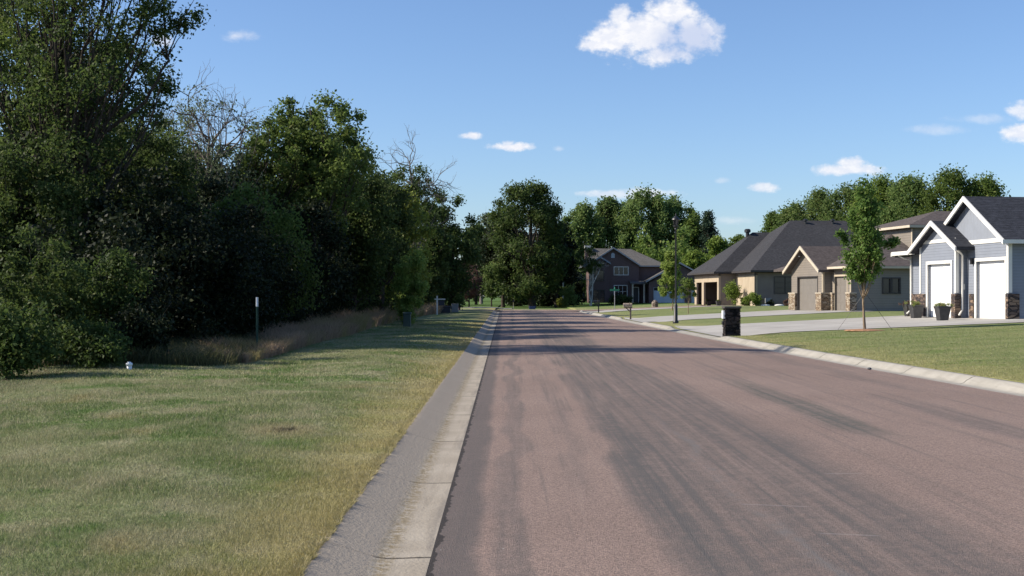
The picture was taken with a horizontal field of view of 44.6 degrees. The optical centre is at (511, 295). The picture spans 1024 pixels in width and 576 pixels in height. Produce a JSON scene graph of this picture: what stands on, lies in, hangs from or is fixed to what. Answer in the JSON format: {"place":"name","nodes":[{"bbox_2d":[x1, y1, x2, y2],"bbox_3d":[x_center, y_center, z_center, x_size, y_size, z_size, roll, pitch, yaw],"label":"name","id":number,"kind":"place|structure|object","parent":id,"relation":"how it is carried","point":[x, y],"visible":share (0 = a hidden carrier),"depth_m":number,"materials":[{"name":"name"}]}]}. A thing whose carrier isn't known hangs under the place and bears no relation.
{"place":"outdoors","nodes":[
{"label":"outdoors","id":0,"kind":"place"},
{"bbox_2d":[0,296,1023,575],"bbox_3d":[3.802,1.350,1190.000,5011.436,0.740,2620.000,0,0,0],"label":"ground","id":1,"kind":"structure","parent":0,"point":[474,312],"depth_m":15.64,"materials":[{"name":"green plant"}]},
{"bbox_2d":[0,0,64,215],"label":"tall tree","id":2,"kind":"object","parent":1,"relation":"on","point":[8,42],"visible":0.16,"depth_m":37.02,"materials":[{"name":"green plant"}]},
{"bbox_2d":[0,297,65,378],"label":"bush","id":3,"kind":"object","parent":1,"relation":"on","point":[13,342],"visible":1,"depth_m":21.68,"materials":[{"name":"green plant"}]},
{"bbox_2d":[0,220,92,366],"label":"bush","id":4,"kind":"object","parent":1,"relation":"on","point":[62,275],"visible":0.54,"depth_m":24.55,"materials":[{"name":"green plant"}]},
{"bbox_2d":[0,111,110,306],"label":"leafy tree","id":5,"kind":"object","parent":1,"relation":"on","point":[15,200],"visible":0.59,"depth_m":32.12,"materials":[{"name":"green plant"}]},
{"bbox_2d":[0,0,134,154],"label":"tall tree","id":6,"kind":"object","parent":1,"relation":"on","point":[23,27],"visible":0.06,"depth_m":44.83,"materials":[{"name":"green plant"}]},
{"bbox_2d":[50,315,135,367],"bbox_3d":[-8.131,0.980,24.284,1.645,1.226,1.572,0,0,0],"label":"bush","id":7,"kind":"object","parent":1,"relation":"on","point":[97,345],"visible":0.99,"depth_m":23.99,"materials":[{"name":"green plant"}]},
{"bbox_2d":[47,245,157,345],"bbox_3d":[-8.841,0.242,26.769,2.285,2.697,2.094,0,0,0],"label":"bush","id":8,"kind":"object","parent":1,"relation":"on","point":[100,301],"visible":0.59,"depth_m":26.46,"materials":[{"name":"green plant"}]},
{"bbox_2d":[0,0,214,257],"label":"tall tree","id":9,"kind":"object","parent":1,"relation":"on","point":[88,86],"visible":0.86,"depth_m":34.84,"materials":[{"name":"green plant"}]},
{"bbox_2d":[0,61,261,340],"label":"tree","id":10,"kind":"object","parent":1,"relation":"on","point":[79,156],"visible":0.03,"depth_m":36.22,"materials":[{"name":"green plant"}]},
{"bbox_2d":[83,36,187,224],"bbox_3d":[-14.570,-4.146,47.024,4.883,11.536,5.153,0,0,0],"label":"tall tree","id":11,"kind":"object","parent":1,"relation":"on","point":[170,90],"visible":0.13,"depth_m":46.73,"materials":[{"name":"green plant"}]},
{"bbox_2d":[103,296,175,361],"bbox_3d":[-7.897,0.978,26.180,1.743,1.930,1.768,0,0,0],"label":"bush","id":12,"kind":"object","parent":1,"relation":"on","point":[140,330],"visible":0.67,"depth_m":26.04,"materials":[{"name":"green plant"}]},
{"bbox_2d":[68,108,211,259],"bbox_3d":[-13.284,-2.292,42.214,6.134,7.836,5.587,0,0,21],"label":"leafy tree","id":13,"kind":"object","parent":1,"relation":"on","point":[152,148],"visible":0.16,"depth_m":41.41,"materials":[{"name":"green plant"}]},
{"bbox_2d":[0,162,358,349],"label":"thicket","id":14,"kind":"object","parent":1,"relation":"on","point":[150,239],"visible":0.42,"depth_m":33.55,"materials":[{"name":"green plant"}]},
{"bbox_2d":[146,99,227,327],"bbox_3d":[-14.394,-3.634,54.055,4.861,10.551,5.981,0,0,0],"label":"half bare tree","id":15,"kind":"object","parent":1,"relation":"on","point":[170,119],"visible":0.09,"depth_m":53.88,"materials":[{"name":"grey plant"}]},
{"bbox_2d":[110,198,272,337],"bbox_3d":[-9.615,-0.642,37.610,4.771,4.582,5.248,0,0,0],"label":"leafy tree","id":16,"kind":"object","parent":1,"relation":"on","point":[251,241],"visible":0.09,"depth_m":37.27,"materials":[{"name":"green plant"}]},
{"bbox_2d":[42,319,374,365],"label":"weeds","id":17,"kind":"object","parent":1,"relation":"on","point":[192,358],"visible":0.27,"depth_m":26.00,"materials":[{"name":"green plant"}]},
{"bbox_2d":[186,144,237,189],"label":"tall tree","id":18,"kind":"object","parent":1,"relation":"on","point":[224,156],"depth_m":59.37,"materials":[{"name":"green plant"}]},
{"bbox_2d":[149,62,279,222],"bbox_3d":[-12.849,-4.023,52.474,6.424,11.256,6.682,0,0,0],"label":"half bare tree","id":19,"kind":"object","parent":1,"relation":"on","point":[209,153],"visible":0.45,"depth_m":51.64,"materials":[{"name":"grey plant"}]},
{"bbox_2d":[156,228,288,340],"bbox_3d":[-8.631,0.104,36.212,4.372,4.012,4.402,0,0,0],"label":"bush","id":20,"kind":"object","parent":1,"relation":"on","point":[262,281],"visible":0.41,"depth_m":35.71,"materials":[{"name":"green plant"}]},
{"bbox_2d":[256,297,257,344],"bbox_3d":[-6.250,0.853,30.581,0.058,1.630,0.047,0,0,0],"label":"fence post","id":21,"kind":"object","parent":1,"relation":"on","point":[256,320],"visible":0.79,"depth_m":30.60,"materials":[{"name":"green metal"}]},
{"bbox_2d":[195,177,319,323],"bbox_3d":[-9.886,-1.444,46.931,5.122,6.072,4.692,0,0,0],"label":"leafy tree","id":22,"kind":"object","parent":1,"relation":"on","point":[287,220],"visible":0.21,"depth_m":46.91,"materials":[{"name":"green plant"}]},
{"bbox_2d":[228,113,329,212],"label":"leafy tree","id":23,"kind":"object","parent":1,"relation":"on","point":[261,150],"visible":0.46,"depth_m":53.09,"materials":[{"name":"green plant"}]},
{"bbox_2d":[245,228,330,325],"bbox_3d":[-9.468,-0.466,47.103,5.273,4.113,4.571,0,0,0],"label":"bush","id":24,"kind":"object","parent":1,"relation":"on","point":[304,298],"visible":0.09,"depth_m":46.81,"materials":[{"name":"green plant"}]},
{"bbox_2d":[206,88,378,296],"bbox_3d":[-9.523,-3.823,55.316,7.265,10.945,8.034,0,0,0],"label":"spreading tree","id":25,"kind":"object","parent":1,"relation":"on","point":[334,172],"visible":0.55,"depth_m":54.20,"materials":[{"name":"green plant"}]},
{"bbox_2d":[166,301,444,363],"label":"tall dry grass","id":26,"kind":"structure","parent":1,"relation":"on","point":[363,321],"depth_m":39.59,"materials":[{"name":"beige plant"}]},
{"bbox_2d":[265,192,358,323],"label":"leafy tree","id":27,"kind":"object","parent":1,"relation":"on","point":[312,211],"visible":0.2,"depth_m":49.68,"materials":[{"name":"green plant"}]},
{"bbox_2d":[320,125,363,196],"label":"tall tree","id":28,"kind":"object","parent":1,"relation":"on","point":[336,136],"depth_m":94.26,"materials":[{"name":"green plant"}]},
{"bbox_2d":[337,136,408,314],"bbox_3d":[-8.066,-3.200,61.738,5.800,9.584,6.254,0,0,0],"label":"leafy tree","id":29,"kind":"object","parent":1,"relation":"on","point":[369,254],"visible":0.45,"depth_m":61.17,"materials":[{"name":"green plant"}]},
{"bbox_2d":[319,249,441,318],"bbox_3d":[-9.369,-1.001,89.868,6.040,7.224,65.090,0,0,0],"label":"thicket","id":30,"kind":"object","parent":1,"relation":"on","point":[339,297],"visible":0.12,"depth_m":60.28,"materials":[{"name":"green plant"}]},
{"bbox_2d":[357,162,426,319],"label":"leafy tree","id":31,"kind":"object","parent":1,"relation":"on","point":[406,224],"visible":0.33,"depth_m":69.77,"materials":[{"name":"green plant"}]},
{"bbox_2d":[302,311,499,575],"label":"kerb","id":32,"kind":"structure","parent":1,"relation":"on","point":[389,525],"depth_m":9.90,"materials":[{"name":"concrete"}]},
{"bbox_2d":[403,312,410,326],"bbox_3d":[-4.850,1.129,57.700,0.380,0.730,0.340,0,0,0],"label":"utility pedestal","id":33,"kind":"object","parent":1,"relation":"on","point":[406,318],"visible":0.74,"depth_m":57.55,"materials":[{"name":"metal"}]},
{"bbox_2d":[373,164,442,305],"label":"yellow green tree","id":34,"kind":"object","parent":1,"relation":"on","point":[424,232],"visible":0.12,"depth_m":72.68,"materials":[{"name":"green plant"}]},
{"bbox_2d":[389,246,429,324],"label":"tree","id":35,"kind":"object","parent":1,"relation":"on","point":[408,281],"visible":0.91,"depth_m":63.00,"materials":[{"name":"green plant"}]},
{"bbox_2d":[377,125,461,291],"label":"half bare tree","id":36,"kind":"object","parent":1,"relation":"on","point":[419,188],"visible":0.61,"depth_m":91.96,"materials":[{"name":"grey plant"}]},
{"bbox_2d":[410,211,456,304],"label":"leafy tree","id":37,"kind":"object","parent":1,"relation":"on","point":[443,244],"visible":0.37,"depth_m":102.14,"materials":[{"name":"green plant"}]},
{"bbox_2d":[434,296,444,314],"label":"sign post","id":38,"kind":"object","parent":1,"relation":"on","point":[439,302],"visible":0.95,"depth_m":94.97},
{"bbox_2d":[441,306,450,312],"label":"transformer box","id":39,"kind":"object","parent":1,"relation":"on","point":[446,309],"visible":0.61,"depth_m":103.65,"materials":[{"name":"metal"}]},
{"bbox_2d":[451,304,457,311],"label":"utility cabinet","id":40,"kind":"object","parent":1,"relation":"on","point":[454,307],"visible":0.95,"depth_m":105.75,"materials":[{"name":"grey metal"}]},
{"bbox_2d":[430,190,488,309],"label":"leafy tree","id":41,"kind":"object","parent":1,"relation":"on","point":[458,281],"visible":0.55,"depth_m":111.15,"materials":[{"name":"green plant"}]},
{"bbox_2d":[459,263,483,306],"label":"purple tree","id":42,"kind":"object","parent":1,"relation":"on","point":[473,291],"visible":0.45,"depth_m":157.43,"materials":[{"name":"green plant"}]},
{"bbox_2d":[454,222,492,304],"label":"shade tree","id":43,"kind":"object","parent":1,"relation":"on","point":[481,229],"visible":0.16,"depth_m":195.53,"materials":[{"name":"green plant"}]},
{"bbox_2d":[447,280,506,301],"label":"distant woods","id":44,"kind":"object","parent":1,"relation":"on","point":[499,296],"depth_m":303.86,"materials":[{"name":"green plant"}]},
{"bbox_2d":[473,212,492,303],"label":"distant tree","id":45,"kind":"object","parent":1,"relation":"on","point":[482,221],"visible":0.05,"depth_m":214.69,"materials":[{"name":"green plant"}]},
{"bbox_2d":[480,262,503,305],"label":"tree","id":46,"kind":"object","parent":1,"relation":"on","point":[496,279],"visible":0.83,"depth_m":167.07,"materials":[{"name":"green plant"}]},
{"bbox_2d":[475,206,528,306],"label":"shade tree","id":47,"kind":"object","parent":1,"relation":"on","point":[489,257],"visible":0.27,"depth_m":172.74,"materials":[{"name":"green plant"}]},
{"bbox_2d":[478,177,574,307],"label":"shade tree","id":48,"kind":"object","parent":1,"relation":"on","point":[539,212],"visible":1,"depth_m":164.47,"materials":[{"name":"green plant"}]},
{"bbox_2d":[500,255,585,306],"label":"shrubbery","id":49,"kind":"object","parent":1,"relation":"on","point":[545,300],"visible":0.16,"depth_m":184.22,"materials":[{"name":"green plant"}]},
{"bbox_2d":[532,217,583,306],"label":"shade tree","id":50,"kind":"object","parent":1,"relation":"on","point":[571,268],"visible":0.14,"depth_m":171.64,"materials":[{"name":"green plant"}]},
{"bbox_2d":[555,297,569,307],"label":"shrub","id":51,"kind":"object","parent":1,"relation":"on","point":[558,303],"visible":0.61,"depth_m":167.50,"materials":[{"name":"green plant"}]},
{"bbox_2d":[558,283,580,307],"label":"shrub","id":52,"kind":"object","parent":1,"relation":"on","point":[565,300],"visible":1,"depth_m":165.67,"materials":[{"name":"green plant"}]},
{"bbox_2d":[561,197,608,300],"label":"tall tree","id":53,"kind":"object","parent":1,"relation":"on","point":[581,218],"visible":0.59,"depth_m":230.00,"materials":[{"name":"green plant"}]},
{"bbox_2d":[573,245,608,305],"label":"birch tree","id":54,"kind":"object","parent":1,"relation":"on","point":[590,262],"visible":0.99,"depth_m":168.72,"materials":[{"name":"green plant"}]},
{"bbox_2d":[581,195,636,258],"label":"tall tree","id":55,"kind":"object","parent":1,"relation":"on","point":[608,207],"visible":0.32,"depth_m":234.63,"materials":[{"name":"green plant"}]},
{"bbox_2d":[606,293,633,304],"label":"hedge","id":56,"kind":"object","parent":1,"relation":"on","point":[620,299],"visible":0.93,"depth_m":170.94,"materials":[{"name":"green plant"}]},
{"bbox_2d":[623,302,631,318],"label":"mailbox","id":57,"kind":"object","parent":1,"relation":"on","point":[627,305],"visible":0.96,"depth_m":81.54,"materials":[{"name":"brown wood"}]},
{"bbox_2d":[580,246,694,302],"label":"brick house","id":58,"kind":"structure","parent":1,"relation":"on","point":[631,272],"depth_m":175.00,"materials":[{"name":"grey"}]},
{"bbox_2d":[593,290,604,302],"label":"window","id":59,"kind":"structure","parent":58,"relation":"in","point":[597,294],"depth_m":174.48,"materials":[{"name":"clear glass"}]},
{"bbox_2d":[595,270,603,280],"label":"window","id":60,"kind":"structure","parent":58,"relation":"in","point":[600,277],"depth_m":174.48,"materials":[{"name":"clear glass"}]},
{"bbox_2d":[614,285,626,295],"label":"window","id":61,"kind":"structure","parent":58,"relation":"in","point":[622,288],"depth_m":175.08,"materials":[{"name":"clear glass"}]},
{"bbox_2d":[614,267,628,274],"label":"window","id":62,"kind":"structure","parent":58,"relation":"in","point":[617,270],"depth_m":175.08,"materials":[{"name":"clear glass"}]},
{"bbox_2d":[633,288,637,302],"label":"entry door","id":63,"kind":"structure","parent":58,"relation":"in","point":[635,290],"depth_m":175.08,"materials":[{"name":"black wood"}]},
{"bbox_2d":[653,287,684,302],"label":"garage door","id":64,"kind":"structure","parent":58,"relation":"in","point":[656,296],"depth_m":172.16,"materials":[{"name":"blue metal"}]},
{"bbox_2d":[607,182,680,255],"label":"tall tree","id":65,"kind":"object","parent":1,"relation":"on","point":[633,209],"visible":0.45,"depth_m":229.54,"materials":[{"name":"green plant"}]},
{"bbox_2d":[657,249,682,310],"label":"young tree","id":66,"kind":"object","parent":1,"relation":"on","point":[668,277],"visible":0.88,"depth_m":105.78,"materials":[{"name":"green plant"}]},
{"bbox_2d":[643,192,700,248],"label":"tall tree","id":67,"kind":"object","parent":1,"relation":"on","point":[673,203],"visible":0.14,"depth_m":233.55,"materials":[{"name":"green plant"}]},
{"bbox_2d":[672,214,679,322],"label":"street lamp","id":68,"kind":"object","parent":1,"relation":"on","point":[675,219],"visible":0.97,"depth_m":65.96,"materials":[{"name":"black metal"}]},
{"bbox_2d":[630,224,725,264],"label":"distant woods","id":69,"kind":"object","parent":1,"relation":"on","point":[654,253],"visible":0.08,"depth_m":218.58,"materials":[{"name":"green plant"}]},
{"bbox_2d":[677,277,697,313],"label":"young tree","id":70,"kind":"object","parent":1,"relation":"on","point":[687,284],"visible":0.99,"depth_m":89.85,"materials":[{"name":"green plant"}]},
{"bbox_2d":[677,210,702,262],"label":"tall tree","id":71,"kind":"object","parent":1,"relation":"on","point":[692,221],"visible":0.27,"depth_m":227.77,"materials":[{"name":"green plant"}]},
{"bbox_2d":[681,250,706,268],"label":"round tree","id":72,"kind":"object","parent":1,"relation":"on","point":[693,259],"visible":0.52,"depth_m":199.02,"materials":[{"name":"green plant"}]},
{"bbox_2d":[697,209,720,255],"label":"conifer","id":73,"kind":"object","parent":1,"relation":"on","point":[708,230],"visible":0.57,"depth_m":225.58,"materials":[{"name":"green plant"}]},
{"bbox_2d":[703,234,730,263],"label":"round tree","id":74,"kind":"object","parent":1,"relation":"on","point":[717,244],"visible":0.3,"depth_m":204.03,"materials":[{"name":"green plant"}]},
{"bbox_2d":[722,306,741,336],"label":"mailbox pillar","id":75,"kind":"structure","parent":1,"relation":"on","point":[731,317],"depth_m":46.23,"materials":[{"name":"stone"}]},
{"bbox_2d":[722,280,743,304],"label":"tree","id":76,"kind":"object","parent":1,"relation":"on","point":[733,293],"visible":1,"depth_m":123.03,"materials":[{"name":"green plant"}]},
{"bbox_2d":[728,234,745,245],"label":"round tree","id":77,"kind":"object","parent":1,"relation":"on","point":[736,238],"visible":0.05,"depth_m":208.24,"materials":[{"name":"green plant"}]},
{"bbox_2d":[740,297,749,305],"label":"shrub","id":78,"kind":"object","parent":1,"relation":"on","point":[744,303],"visible":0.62,"depth_m":122.19,"materials":[{"name":"green plant"}]},
{"bbox_2d":[742,291,762,305],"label":"shrub","id":79,"kind":"object","parent":1,"relation":"on","point":[753,297],"visible":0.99,"depth_m":118.31,"materials":[{"name":"green plant"}]},
{"bbox_2d":[758,210,779,231],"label":"backyard tree","id":80,"kind":"object","parent":1,"relation":"on","point":[769,221],"visible":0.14,"depth_m":194.31,"materials":[{"name":"green plant"}]},
{"bbox_2d":[772,200,805,229],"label":"backyard tree","id":81,"kind":"object","parent":1,"relation":"on","point":[782,217],"visible":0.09,"depth_m":189.38,"materials":[{"name":"green plant"}]},
{"bbox_2d":[579,310,1023,396],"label":"kerb","id":82,"kind":"structure","parent":1,"relation":"on","point":[994,384],"depth_m":27.93,"materials":[{"name":"concrete"}]},
{"bbox_2d":[782,185,839,224],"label":"backyard tree","id":83,"kind":"object","parent":1,"relation":"on","point":[810,204],"visible":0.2,"depth_m":185.20,"materials":[{"name":"green plant"}]},
{"bbox_2d":[802,180,877,223],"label":"backyard tree","id":84,"kind":"object","parent":1,"relation":"on","point":[838,206],"visible":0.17,"depth_m":180.85,"materials":[{"name":"green plant"}]},
{"bbox_2d":[774,211,951,310],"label":"taupe house","id":85,"kind":"structure","parent":1,"relation":"on","point":[819,283],"depth_m":81.57,"materials":[{"name":"beige paint"}]},
{"bbox_2d":[800,277,816,309],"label":"garage door","id":86,"kind":"structure","parent":85,"relation":"in","point":[808,285],"depth_m":84.15,"materials":[{"name":"beige metal"}]},
{"bbox_2d":[837,276,846,310],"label":"garage door","id":87,"kind":"structure","parent":85,"relation":"in","point":[841,283],"depth_m":80.43,"materials":[{"name":"beige metal"}]},
{"bbox_2d":[882,277,891,293],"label":"window","id":88,"kind":"structure","parent":85,"relation":"in","point":[886,281],"depth_m":79.15,"materials":[{"name":"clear glass"}]},
{"bbox_2d":[891,277,900,293],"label":"window","id":89,"kind":"structure","parent":85,"relation":"in","point":[896,281],"depth_m":79.26,"materials":[{"name":"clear glass"}]},
{"bbox_2d":[844,329,883,330],"bbox_3d":[12.950,1.255,45.800,1.500,0.060,1.500,0,0,0],"label":"mulch bed","id":90,"kind":"object","parent":1,"relation":"on","point":[863,330],"visible":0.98,"depth_m":45.43,"materials":[{"name":"brown wood"}]},
{"bbox_2d":[833,174,900,330],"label":"young tree","id":91,"kind":"object","parent":1,"relation":"on","point":[866,250],"visible":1,"depth_m":45.56,"materials":[{"name":"green plant"}]},
{"bbox_2d":[840,167,902,224],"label":"backyard tree","id":92,"kind":"object","parent":1,"relation":"on","point":[881,184],"visible":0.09,"depth_m":174.90,"materials":[{"name":"green plant"}]},
{"bbox_2d":[878,170,938,224],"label":"backyard tree","id":93,"kind":"object","parent":1,"relation":"on","point":[905,191],"visible":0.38,"depth_m":168.92,"materials":[{"name":"green plant"}]},
{"bbox_2d":[915,163,979,214],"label":"backyard tree","id":94,"kind":"object","parent":1,"relation":"on","point":[953,180],"visible":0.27,"depth_m":164.24,"materials":[{"name":"green plant"}]},
{"bbox_2d":[891,196,1023,318],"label":"blue house","id":95,"kind":"structure","parent":1,"relation":"on","point":[966,256],"depth_m":54.46,"materials":[{"name":"blue paint"}]},
{"bbox_2d":[931,264,949,316],"bbox_3d":[19.596,-0.230,56.743,0.064,2.420,2.360,0,0,-6],"label":"garage door","id":96,"kind":"structure","parent":95,"relation":"in","point":[940,273],"depth_m":57.02,"materials":[{"name":"white metal"}]},
{"bbox_2d":[980,260,1003,318],"bbox_3d":[20.503,-0.250,53.029,0.064,2.460,2.500,0,0,-6],"label":"garage door","id":97,"kind":"structure","parent":95,"relation":"in","point":[991,272],"depth_m":53.15,"materials":[{"name":"white metal"}]},
{"bbox_2d":[957,171,1010,200],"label":"backyard tree","id":98,"kind":"object","parent":1,"relation":"on","point":[985,187],"visible":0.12,"depth_m":163.59,"materials":[{"name":"green plant"}]},
{"bbox_2d":[0,0,1023,259],"label":"sky","id":99,"kind":"structure","parent":0,"point":[738,109],"materials":[{"name":"blue"}]},
{"bbox_2d":[468,305,740,310],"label":"street","id":100,"kind":"structure","parent":0,"point":[591,310],"depth_m":130.50,"materials":[{"name":"grey asphalt"}]},
{"bbox_2d":[584,305,739,311],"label":"driveway","id":101,"kind":"structure","parent":0,"point":[648,308],"depth_m":120.04,"materials":[{"name":"concrete"}]},
{"bbox_2d":[426,311,1023,575],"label":"road","id":102,"kind":"structure","parent":0,"point":[592,445],"depth_m":11.50,"materials":[{"name":"grey asphalt"}]},
{"bbox_2d":[624,310,851,321],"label":"driveway","id":103,"kind":"structure","parent":0,"point":[707,316],"depth_m":79.11,"materials":[{"name":"concrete"}]},
{"bbox_2d":[687,219,853,305],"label":"dark roofed house","id":104,"kind":"structure","parent":0,"point":[749,263],"depth_m":126.85,"materials":[{"name":"beige paint"}]},
{"bbox_2d":[774,276,791,293],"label":"window","id":105,"kind":"structure","parent":104,"relation":"in","point":[782,284],"depth_m":120.30,"materials":[{"name":"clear glass"}]},
{"bbox_2d":[676,315,1023,336],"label":"driveway","id":106,"kind":"structure","parent":0,"point":[747,329],"depth_m":52.72,"materials":[{"name":"concrete"}]},
{"bbox_2d":[898,300,909,315],"bbox_3d":[19.552,0.624,61.400,1.051,0.805,0.680,0,0,14],"label":"planter","id":107,"kind":"object","parent":106,"relation":"on","point":[905,308],"visible":0.59,"depth_m":61.32,"materials":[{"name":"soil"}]},
{"bbox_2d":[904,300,924,317],"bbox_3d":[18.652,0.625,57.875,0.766,0.865,0.743,0,0,-6],"label":"planter","id":108,"kind":"object","parent":106,"relation":"on","point":[916,309],"visible":0.99,"depth_m":57.70,"materials":[{"name":"concrete"}]},
{"bbox_2d":[933,302,953,320],"bbox_3d":[18.309,0.671,53.158,0.954,0.806,0.678,0,0,-6],"label":"planter","id":109,"kind":"object","parent":106,"relation":"on","point":[942,311],"visible":1,"depth_m":52.99,"materials":[{"name":"concrete"}]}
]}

